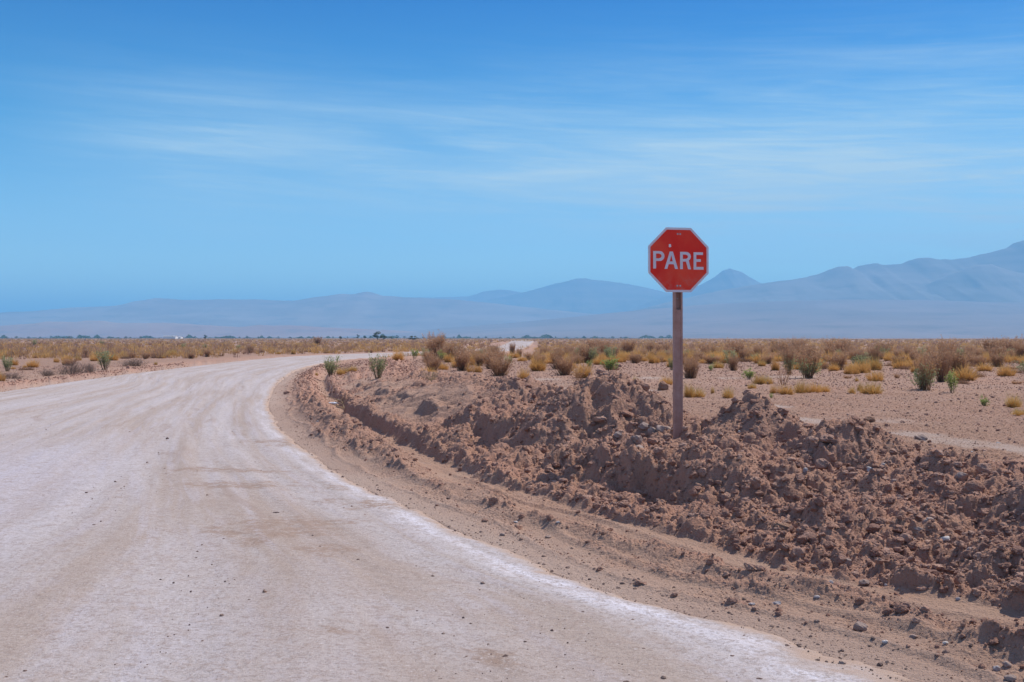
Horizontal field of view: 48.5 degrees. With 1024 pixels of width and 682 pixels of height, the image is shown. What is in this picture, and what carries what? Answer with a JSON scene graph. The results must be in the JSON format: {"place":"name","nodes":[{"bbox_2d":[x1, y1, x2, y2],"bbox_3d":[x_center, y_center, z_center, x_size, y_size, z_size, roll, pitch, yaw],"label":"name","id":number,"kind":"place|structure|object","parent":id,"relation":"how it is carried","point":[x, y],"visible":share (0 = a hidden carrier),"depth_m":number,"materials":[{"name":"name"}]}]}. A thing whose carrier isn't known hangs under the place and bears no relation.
{"place":"outdoors","nodes":[
{"label":"outdoors","id":0,"kind":"place"},
{"bbox_2d":[0,321,411,337],"bbox_3d":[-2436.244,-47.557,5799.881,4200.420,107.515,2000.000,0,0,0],"label":"hills","id":1,"kind":"structure","parent":0,"point":[91,329],"depth_m":5356.28,"materials":[{"name":"stone"}]},
{"bbox_2d":[0,292,595,330],"bbox_3d":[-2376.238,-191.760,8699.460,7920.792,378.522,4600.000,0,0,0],"label":"mountains","id":2,"kind":"structure","parent":0,"point":[367,310],"depth_m":8069.06,"materials":[{"name":"stone"}]},
{"bbox_2d":[416,370,437,380],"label":"straw stalks","id":3,"kind":"object","parent":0,"point":[432,377],"visible":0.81,"depth_m":24.88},
{"bbox_2d":[0,340,910,681],"bbox_3d":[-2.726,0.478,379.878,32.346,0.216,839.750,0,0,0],"label":"dirt road","id":4,"kind":"structure","parent":0,"point":[344,602],"depth_m":7.47,"materials":[{"name":"soil"}]},
{"bbox_2d":[410,289,520,301],"bbox_3d":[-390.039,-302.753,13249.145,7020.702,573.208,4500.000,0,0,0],"label":"mountains","id":5,"kind":"structure","parent":0,"point":[486,295],"depth_m":12884.38,"materials":[{"name":"stone"}]},
{"bbox_2d":[0,338,1023,681],"bbox_3d":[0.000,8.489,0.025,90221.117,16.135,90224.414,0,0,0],"label":"ground","id":6,"kind":"structure","parent":0,"point":[704,584],"depth_m":10.83,"materials":[{"name":"soil"}]},
{"bbox_2d":[1,355,13,370],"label":"green shrub","id":7,"kind":"object","parent":6,"relation":"on","point":[7,365],"visible":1,"depth_m":51.24,"materials":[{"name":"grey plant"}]},
{"bbox_2d":[0,372,30,378],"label":"dead brush","id":8,"kind":"object","parent":6,"relation":"on","point":[9,376],"visible":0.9,"depth_m":42.24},
{"bbox_2d":[26,358,41,367],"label":"grass tussock","id":9,"kind":"object","parent":6,"relation":"on","point":[33,364],"depth_m":58.16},
{"bbox_2d":[35,369,57,375],"bbox_3d":[-18.558,1.210,45.476,0.974,0.398,1.540,0,0,-5],"label":"dead brush","id":10,"kind":"object","parent":6,"relation":"on","point":[45,373],"visible":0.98,"depth_m":45.36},
{"bbox_2d":[52,361,94,373],"bbox_3d":[-18.255,1.060,47.388,2.268,0.710,1.149,0,0,0],"label":"dead brush","id":11,"kind":"object","parent":6,"relation":"on","point":[71,369],"visible":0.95,"depth_m":47.38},
{"bbox_2d":[94,348,112,369],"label":"green shrub","id":12,"kind":"object","parent":6,"relation":"on","point":[105,359],"visible":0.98,"depth_m":53.92,"materials":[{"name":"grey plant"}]},
{"bbox_2d":[113,357,152,365],"bbox_3d":[-20.046,1.080,60.501,1.434,0.560,2.831,0,0,38],"label":"dead brush","id":13,"kind":"object","parent":6,"relation":"on","point":[132,363],"visible":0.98,"depth_m":60.38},
{"bbox_2d":[321,355,340,375],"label":"green shrub","id":14,"kind":"object","parent":6,"relation":"on","point":[330,368],"visible":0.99,"depth_m":42.51,"materials":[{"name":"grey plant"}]},
{"bbox_2d":[0,334,671,338],"bbox_3d":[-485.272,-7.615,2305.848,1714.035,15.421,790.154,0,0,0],"label":"treeline","id":15,"kind":"object","parent":6,"relation":"on","point":[458,336],"visible":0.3,"depth_m":2219.24,"materials":[{"name":"green plant"}]},
{"bbox_2d":[368,351,387,378],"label":"green shrub","id":16,"kind":"object","parent":6,"relation":"on","point":[380,366],"visible":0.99,"depth_m":31.82,"materials":[{"name":"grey plant"}]},
{"bbox_2d":[391,350,405,360],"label":"grass tussock","id":17,"kind":"object","parent":6,"relation":"on","point":[396,356],"depth_m":62.17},
{"bbox_2d":[420,350,436,361],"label":"dry shrub","id":18,"kind":"object","parent":6,"relation":"on","point":[428,355],"visible":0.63,"depth_m":58.62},
{"bbox_2d":[419,352,443,370],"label":"dry shrub","id":19,"kind":"object","parent":6,"relation":"on","point":[435,364],"visible":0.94,"depth_m":43.68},
{"bbox_2d":[417,329,449,358],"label":"dry shrub","id":20,"kind":"object","parent":6,"relation":"on","point":[440,342],"visible":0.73,"depth_m":66.48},
{"bbox_2d":[443,351,456,362],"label":"grass tussock","id":21,"kind":"object","parent":6,"relation":"on","point":[447,359],"depth_m":58.61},
{"bbox_2d":[443,338,466,357],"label":"dry shrub","id":22,"kind":"object","parent":6,"relation":"on","point":[449,350],"visible":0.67,"depth_m":66.52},
{"bbox_2d":[450,347,473,370],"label":"dry shrub","id":23,"kind":"object","parent":6,"relation":"on","point":[461,362],"visible":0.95,"depth_m":43.61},
{"bbox_2d":[466,363,482,372],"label":"grass tussock","id":24,"kind":"object","parent":6,"relation":"on","point":[475,369],"depth_m":41.90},
{"bbox_2d":[473,354,484,365],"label":"dry shrub","id":25,"kind":"object","parent":6,"relation":"on","point":[479,359],"visible":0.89,"depth_m":50.72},
{"bbox_2d":[481,349,503,368],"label":"dry shrub","id":26,"kind":"object","parent":6,"relation":"on","point":[485,356],"visible":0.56,"depth_m":46.50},
{"bbox_2d":[482,346,507,363],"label":"dry shrub","id":27,"kind":"object","parent":6,"relation":"on","point":[498,349],"visible":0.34,"depth_m":50.65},
{"bbox_2d":[484,353,515,375],"bbox_3d":[-0.440,0.787,37.744,1.244,0.801,1.119,0,0,26],"label":"dry shrub","id":28,"kind":"object","parent":6,"relation":"on","point":[497,369],"visible":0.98,"depth_m":37.67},
{"bbox_2d":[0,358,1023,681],"bbox_3d":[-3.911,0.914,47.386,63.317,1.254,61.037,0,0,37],"label":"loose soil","id":29,"kind":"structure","parent":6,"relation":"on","point":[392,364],"depth_m":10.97,"materials":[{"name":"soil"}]},
{"bbox_2d":[0,338,1023,358],"bbox_3d":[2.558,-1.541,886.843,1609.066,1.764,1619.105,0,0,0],"label":"distant scrub","id":30,"kind":"object","parent":6,"relation":"on","point":[856,346],"visible":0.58,"depth_m":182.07,"materials":[{"name":"plant"}]},
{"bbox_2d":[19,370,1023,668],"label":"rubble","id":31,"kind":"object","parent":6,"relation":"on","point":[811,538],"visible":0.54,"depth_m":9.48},
{"bbox_2d":[516,365,530,378],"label":"grass tussock","id":32,"kind":"object","parent":6,"relation":"on","point":[523,375],"depth_m":33.76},
{"bbox_2d":[528,354,548,370],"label":"grass tussock","id":33,"kind":"object","parent":6,"relation":"on","point":[537,366],"depth_m":43.30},
{"bbox_2d":[547,344,565,368],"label":"dry shrub","id":34,"kind":"object","parent":6,"relation":"on","point":[557,353],"visible":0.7,"depth_m":45.84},
{"bbox_2d":[549,353,577,375],"bbox_3d":[1.811,0.797,38.385,1.095,0.778,1.007,0,0,21],"label":"dry shrub","id":35,"kind":"object","parent":6,"relation":"on","point":[563,368],"visible":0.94,"depth_m":38.36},
{"bbox_2d":[567,363,585,380],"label":"dry stalks","id":36,"kind":"object","parent":6,"relation":"on","point":[578,379],"visible":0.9,"depth_m":32.32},
{"bbox_2d":[569,359,593,377],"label":"grass tussock","id":37,"kind":"object","parent":6,"relation":"on","point":[582,370],"depth_m":35.90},
{"bbox_2d":[570,343,600,362],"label":"dry shrub","id":38,"kind":"object","parent":6,"relation":"on","point":[583,348],"visible":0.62,"depth_m":57.49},
{"bbox_2d":[586,347,599,360],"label":"green shrub","id":39,"kind":"object","parent":6,"relation":"on","point":[591,355],"visible":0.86,"depth_m":56.74,"materials":[{"name":"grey plant"}]},
{"bbox_2d":[591,355,604,364],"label":"grass tussock","id":40,"kind":"object","parent":6,"relation":"on","point":[596,362],"depth_m":53.22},
{"bbox_2d":[591,415,606,421],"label":"clod","id":41,"kind":"object","parent":6,"relation":"on","point":[603,418],"visible":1,"depth_m":14.00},
{"bbox_2d":[594,337,611,354],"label":"dry shrub","id":42,"kind":"object","parent":6,"relation":"on","point":[601,347],"visible":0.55,"depth_m":82.75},
{"bbox_2d":[600,353,619,370],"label":"green shrub","id":43,"kind":"object","parent":6,"relation":"on","point":[609,364],"visible":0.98,"depth_m":43.01,"materials":[{"name":"green plant"}]},
{"bbox_2d":[605,344,617,357],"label":"green shrub","id":44,"kind":"object","parent":6,"relation":"on","point":[608,351],"visible":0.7,"depth_m":57.74,"materials":[{"name":"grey plant"}]},
{"bbox_2d":[620,410,634,416],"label":"clod","id":45,"kind":"object","parent":6,"relation":"on","point":[624,413],"visible":0.91,"depth_m":14.03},
{"bbox_2d":[617,338,637,353],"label":"dry shrub","id":46,"kind":"object","parent":6,"relation":"on","point":[629,346],"visible":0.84,"depth_m":100.74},
{"bbox_2d":[628,352,641,363],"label":"dry shrub","id":47,"kind":"object","parent":6,"relation":"on","point":[635,359],"visible":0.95,"depth_m":56.27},
{"bbox_2d":[630,435,642,444],"bbox_3d":[1.307,1.044,11.962,0.104,0.121,0.125,0,0,40],"label":"stone","id":48,"kind":"object","parent":6,"relation":"on","point":[637,440],"visible":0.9,"depth_m":11.92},
{"bbox_2d":[651,340,672,351],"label":"dry shrub","id":49,"kind":"object","parent":6,"relation":"on","point":[661,347],"visible":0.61,"depth_m":101.10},
{"bbox_2d":[657,381,668,390],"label":"clod","id":50,"kind":"object","parent":6,"relation":"on","point":[662,385],"visible":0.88,"depth_m":27.50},
{"bbox_2d":[656,425,670,432],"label":"stone","id":51,"kind":"object","parent":6,"relation":"on","point":[659,428],"visible":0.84,"depth_m":13.45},
{"bbox_2d":[648,227,708,438],"bbox_3d":[1.928,0.029,13.217,0.750,2.687,0.064,0,0,-14],"label":"stop sign","id":52,"kind":"object","parent":6,"relation":"on","point":[678,262],"visible":0.96,"depth_m":13.20,"materials":[{"name":"metal"}]},
{"bbox_2d":[683,381,694,397],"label":"grass tussock","id":53,"kind":"object","parent":6,"relation":"on","point":[689,392],"depth_m":24.20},
{"bbox_2d":[683,357,699,378],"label":"dry shrub","id":54,"kind":"object","parent":6,"relation":"on","point":[691,371],"visible":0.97,"depth_m":35.55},
{"bbox_2d":[693,384,707,396],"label":"grass tussock","id":55,"kind":"object","parent":6,"relation":"on","point":[699,393],"depth_m":24.33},
{"bbox_2d":[701,354,724,363],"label":"dry shrub","id":56,"kind":"object","parent":6,"relation":"on","point":[711,360],"visible":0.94,"depth_m":55.05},
{"bbox_2d":[721,379,734,397],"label":"grass tussock","id":57,"kind":"object","parent":6,"relation":"on","point":[728,394],"depth_m":24.06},
{"bbox_2d":[723,350,737,367],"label":"green shrub","id":58,"kind":"object","parent":6,"relation":"on","point":[725,354],"visible":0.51,"depth_m":48.00,"materials":[{"name":"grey plant"}]},
{"bbox_2d":[727,354,741,370],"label":"dry shrub","id":59,"kind":"object","parent":6,"relation":"on","point":[732,362],"visible":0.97,"depth_m":43.74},
{"bbox_2d":[727,337,746,353],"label":"dry shrub","id":60,"kind":"object","parent":6,"relation":"on","point":[736,346],"visible":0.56,"depth_m":73.05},
{"bbox_2d":[741,368,754,378],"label":"green shrub","id":61,"kind":"object","parent":6,"relation":"on","point":[750,374],"visible":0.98,"depth_m":34.88,"materials":[{"name":"green plant"}]},
{"bbox_2d":[749,476,760,489],"bbox_3d":[2.132,1.242,9.939,0.093,0.127,0.104,0,0,40],"label":"clod","id":62,"kind":"object","parent":6,"relation":"on","point":[755,481],"visible":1,"depth_m":9.91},
{"bbox_2d":[751,371,767,384],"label":"grass tussock","id":63,"kind":"object","parent":6,"relation":"on","point":[760,381],"depth_m":30.84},
{"bbox_2d":[750,348,769,363],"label":"grass tussock","id":64,"kind":"object","parent":6,"relation":"on","point":[755,358],"depth_m":56.07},
{"bbox_2d":[754,353,773,363],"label":"dry shrub","id":65,"kind":"object","parent":6,"relation":"on","point":[768,360],"visible":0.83,"depth_m":54.84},
{"bbox_2d":[769,354,779,370],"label":"grass tussock","id":66,"kind":"object","parent":6,"relation":"on","point":[775,366],"depth_m":43.93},
{"bbox_2d":[770,338,792,351],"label":"dry shrub","id":67,"kind":"object","parent":6,"relation":"on","point":[777,343],"visible":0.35,"depth_m":85.03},
{"bbox_2d":[774,523,790,529],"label":"clod","id":68,"kind":"object","parent":6,"relation":"on","point":[783,526],"visible":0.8,"depth_m":8.65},
{"bbox_2d":[777,364,793,384],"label":"dry stalks","id":69,"kind":"object","parent":6,"relation":"on","point":[781,372],"visible":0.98,"depth_m":30.45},
{"bbox_2d":[778,383,796,394],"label":"grass tussock","id":70,"kind":"object","parent":6,"relation":"on","point":[786,390],"depth_m":25.49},
{"bbox_2d":[778,342,797,374],"bbox_3d":[9.506,0.548,39.157,0.684,1.272,0.596,0,0,0],"label":"tall shrub","id":71,"kind":"object","parent":6,"relation":"on","point":[790,358],"visible":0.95,"depth_m":39.10,"materials":[{"name":"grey plant"}]},
{"bbox_2d":[788,336,807,348],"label":"dry shrub","id":72,"kind":"object","parent":6,"relation":"on","point":[799,341],"visible":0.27,"depth_m":96.74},
{"bbox_2d":[793,378,809,392],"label":"grass tussock","id":73,"kind":"object","parent":6,"relation":"on","point":[800,388],"depth_m":26.10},
{"bbox_2d":[794,343,823,377],"bbox_3d":[9.341,0.606,35.889,1.002,1.177,1.103,0,0,10],"label":"tall shrub","id":74,"kind":"object","parent":6,"relation":"on","point":[811,368],"visible":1,"depth_m":35.77,"materials":[{"name":"grey plant"}]},
{"bbox_2d":[807,382,821,392],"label":"grass tussock","id":75,"kind":"object","parent":6,"relation":"on","point":[813,389],"depth_m":26.19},
{"bbox_2d":[814,458,829,469],"bbox_3d":[2.889,1.149,10.587,0.145,0.114,0.115,-4,-4,9],"label":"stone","id":76,"kind":"object","parent":6,"relation":"on","point":[821,463],"visible":0.93,"depth_m":10.56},
{"bbox_2d":[820,434,833,442],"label":"clod","id":77,"kind":"object","parent":6,"relation":"on","point":[826,438],"visible":0.96,"depth_m":10.85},
{"bbox_2d":[822,344,836,356],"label":"dry shrub","id":78,"kind":"object","parent":6,"relation":"on","point":[829,349],"visible":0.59,"depth_m":71.45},
{"bbox_2d":[819,336,846,352],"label":"dry shrub","id":79,"kind":"object","parent":6,"relation":"on","point":[839,345],"visible":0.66,"depth_m":94.48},
{"bbox_2d":[827,362,841,370],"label":"grass tussock","id":80,"kind":"object","parent":6,"relation":"on","point":[833,368],"depth_m":43.36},
{"bbox_2d":[825,350,849,369],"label":"dry shrub","id":81,"kind":"object","parent":6,"relation":"on","point":[841,360],"visible":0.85,"depth_m":44.91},
{"bbox_2d":[842,364,860,373],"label":"grass tussock","id":82,"kind":"object","parent":6,"relation":"on","point":[849,371],"depth_m":39.63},
{"bbox_2d":[853,621,867,631],"bbox_3d":[1.903,1.564,6.220,0.081,0.062,0.070,7,4,-14],"label":"stone","id":83,"kind":"object","parent":6,"relation":"on","point":[858,626],"visible":0.98,"depth_m":6.20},
{"bbox_2d":[851,358,869,372],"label":"grass tussock","id":84,"kind":"object","parent":6,"relation":"on","point":[862,368],"depth_m":40.71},
{"bbox_2d":[851,353,871,365],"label":"green shrub","id":85,"kind":"object","parent":6,"relation":"on","point":[862,360],"visible":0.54,"depth_m":45.71,"materials":[{"name":"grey plant"}]},
{"bbox_2d":[861,494,874,503],"bbox_3d":[2.860,1.283,9.136,0.116,0.116,0.115,-11,-11,20],"label":"clod","id":86,"kind":"object","parent":6,"relation":"on","point":[868,497],"visible":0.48,"depth_m":9.12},
{"bbox_2d":[858,379,884,393],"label":"grass tussock","id":87,"kind":"object","parent":6,"relation":"on","point":[873,390],"depth_m":25.77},
{"bbox_2d":[865,367,884,380],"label":"grass tussock","id":88,"kind":"object","parent":6,"relation":"on","point":[875,376],"depth_m":33.30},
{"bbox_2d":[867,344,883,366],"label":"dry shrub","id":89,"kind":"object","parent":6,"relation":"on","point":[875,353],"visible":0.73,"depth_m":50.32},
{"bbox_2d":[867,352,883,369],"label":"grass tussock","id":90,"kind":"object","parent":6,"relation":"on","point":[874,366],"depth_m":44.34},
{"bbox_2d":[874,340,895,352],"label":"dry shrub","id":91,"kind":"object","parent":6,"relation":"on","point":[883,347],"visible":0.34,"depth_m":75.65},
{"bbox_2d":[890,356,909,368],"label":"grass tussock","id":92,"kind":"object","parent":6,"relation":"on","point":[898,364],"depth_m":46.71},
{"bbox_2d":[907,347,924,360],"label":"dry shrub","id":93,"kind":"object","parent":6,"relation":"on","point":[912,352],"visible":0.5,"depth_m":51.28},
{"bbox_2d":[912,347,939,389],"bbox_3d":[10.016,0.667,27.686,0.748,1.102,0.694,0,0,-37],"label":"tall shrub","id":94,"kind":"object","parent":6,"relation":"on","point":[926,378],"visible":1,"depth_m":27.64,"materials":[{"name":"grey plant"}]},
{"bbox_2d":[931,342,954,381],"bbox_3d":[12.397,0.590,32.817,0.708,1.225,0.747,0,0,33],"label":"dry shrub","id":95,"kind":"object","parent":6,"relation":"on","point":[944,368],"visible":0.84,"depth_m":32.76,"materials":[{"name":"plant"}]},
{"bbox_2d":[935,334,956,365],"bbox_3d":[17.731,0.448,46.444,1.076,1.428,1.170,0,0,-39],"label":"dry shrub","id":96,"kind":"object","parent":6,"relation":"on","point":[943,347],"visible":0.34,"depth_m":46.30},
{"bbox_2d":[944,369,959,392],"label":"green shrub","id":97,"kind":"object","parent":6,"relation":"on","point":[949,380],"visible":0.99,"depth_m":26.34,"materials":[{"name":"green plant"}]},
{"bbox_2d":[944,345,974,373],"bbox_3d":[14.980,0.660,38.205,1.337,1.052,1.220,0,0,16],"label":"dry shrub","id":98,"kind":"object","parent":6,"relation":"on","point":[958,359],"visible":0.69,"depth_m":38.05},
{"bbox_2d":[955,472,968,481],"bbox_3d":[3.751,1.142,9.477,0.116,0.111,0.098,-1,-1,3],"label":"stone","id":99,"kind":"object","parent":6,"relation":"on","point":[961,476],"visible":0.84,"depth_m":9.44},
{"bbox_2d":[951,363,982,380],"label":"grass tussock","id":100,"kind":"object","parent":6,"relation":"on","point":[964,374],"depth_m":33.56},
{"bbox_2d":[963,480,985,493],"bbox_3d":[3.608,1.159,8.890,0.165,0.154,0.148,1,1,-3],"label":"clod","id":101,"kind":"object","parent":6,"relation":"on","point":[971,486],"visible":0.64,"depth_m":8.84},
{"bbox_2d":[969,355,987,365],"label":"dry shrub","id":102,"kind":"object","parent":6,"relation":"on","point":[979,360],"visible":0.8,"depth_m":50.70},
{"bbox_2d":[973,346,987,355],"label":"dry shrub","id":103,"kind":"object","parent":6,"relation":"on","point":[977,352],"visible":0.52,"depth_m":62.10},
{"bbox_2d":[975,462,993,475],"bbox_3d":[4.010,1.112,9.662,0.155,0.160,0.126,-11,-11,20],"label":"clod","id":104,"kind":"object","parent":6,"relation":"on","point":[983,467],"visible":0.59,"depth_m":9.64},
{"bbox_2d":[975,361,994,370],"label":"grass tussock","id":105,"kind":"object","parent":6,"relation":"on","point":[984,367],"depth_m":42.99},
{"bbox_2d":[980,337,1000,351],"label":"dry shrub","id":106,"kind":"object","parent":6,"relation":"on","point":[987,344],"visible":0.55,"depth_m":102.18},
{"bbox_2d":[983,350,1008,366],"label":"dry shrub","id":107,"kind":"object","parent":6,"relation":"on","point":[996,360],"visible":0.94,"depth_m":49.62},
{"bbox_2d":[984,342,1009,364],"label":"dry shrub","id":108,"kind":"object","parent":6,"relation":"on","point":[998,351],"visible":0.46,"depth_m":52.93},
{"bbox_2d":[993,360,1016,376],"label":"grass tussock","id":109,"kind":"object","parent":6,"relation":"on","point":[1006,371],"depth_m":37.58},
{"bbox_2d":[995,334,1023,352],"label":"dry shrub","id":110,"kind":"object","parent":6,"relation":"on","point":[1005,343],"visible":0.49,"depth_m":89.43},
{"bbox_2d":[1004,674,1016,680],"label":"stone","id":111,"kind":"object","parent":6,"relation":"on","point":[1010,677],"visible":1,"depth_m":5.20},
{"bbox_2d":[1005,392,1023,407],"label":"grass tussock","id":112,"kind":"object","parent":6,"relation":"on","point":[1013,402],"depth_m":20.77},
{"bbox_2d":[1011,339,1023,358],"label":"dry shrub","id":113,"kind":"object","parent":6,"relation":"on","point":[1020,348],"visible":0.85,"depth_m":74.03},
{"bbox_2d":[0,0,1023,312],"label":"sky","id":114,"kind":"structure","parent":0,"point":[282,150],"materials":[{"name":"blue"}]},
{"bbox_2d":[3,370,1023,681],"bbox_3d":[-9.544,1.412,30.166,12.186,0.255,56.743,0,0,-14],"label":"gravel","id":115,"kind":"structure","parent":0,"point":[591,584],"depth_m":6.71,"materials":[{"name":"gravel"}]},
{"bbox_2d":[481,278,672,313],"bbox_3d":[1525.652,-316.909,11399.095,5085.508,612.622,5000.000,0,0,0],"label":"mountains","id":116,"kind":"structure","parent":0,"point":[584,295],"depth_m":10785.67,"materials":[{"name":"stone"}]},
{"bbox_2d":[334,299,1023,337],"bbox_3d":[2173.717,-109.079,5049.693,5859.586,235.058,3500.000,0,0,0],"label":"hills","id":117,"kind":"structure","parent":0,"point":[861,318],"depth_m":4991.50,"materials":[{"name":"rock"}]},
{"bbox_2d":[630,268,761,310],"bbox_3d":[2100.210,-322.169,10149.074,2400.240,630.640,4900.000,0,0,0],"label":"mountains","id":118,"kind":"structure","parent":0,"point":[730,278],"depth_m":9793.17,"materials":[{"name":"stone"}]},
{"bbox_2d":[640,240,1023,309],"bbox_3d":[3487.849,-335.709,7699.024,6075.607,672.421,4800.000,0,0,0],"label":"mountains","id":119,"kind":"structure","parent":0,"point":[909,280],"depth_m":7178.38,"materials":[{"name":"stone"}]},
{"bbox_2d":[925,264,1023,302],"bbox_3d":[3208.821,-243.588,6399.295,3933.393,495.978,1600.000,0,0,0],"label":"hills","id":120,"kind":"structure","parent":0,"point":[986,283],"depth_m":6640.73,"materials":[{"name":"stone"}]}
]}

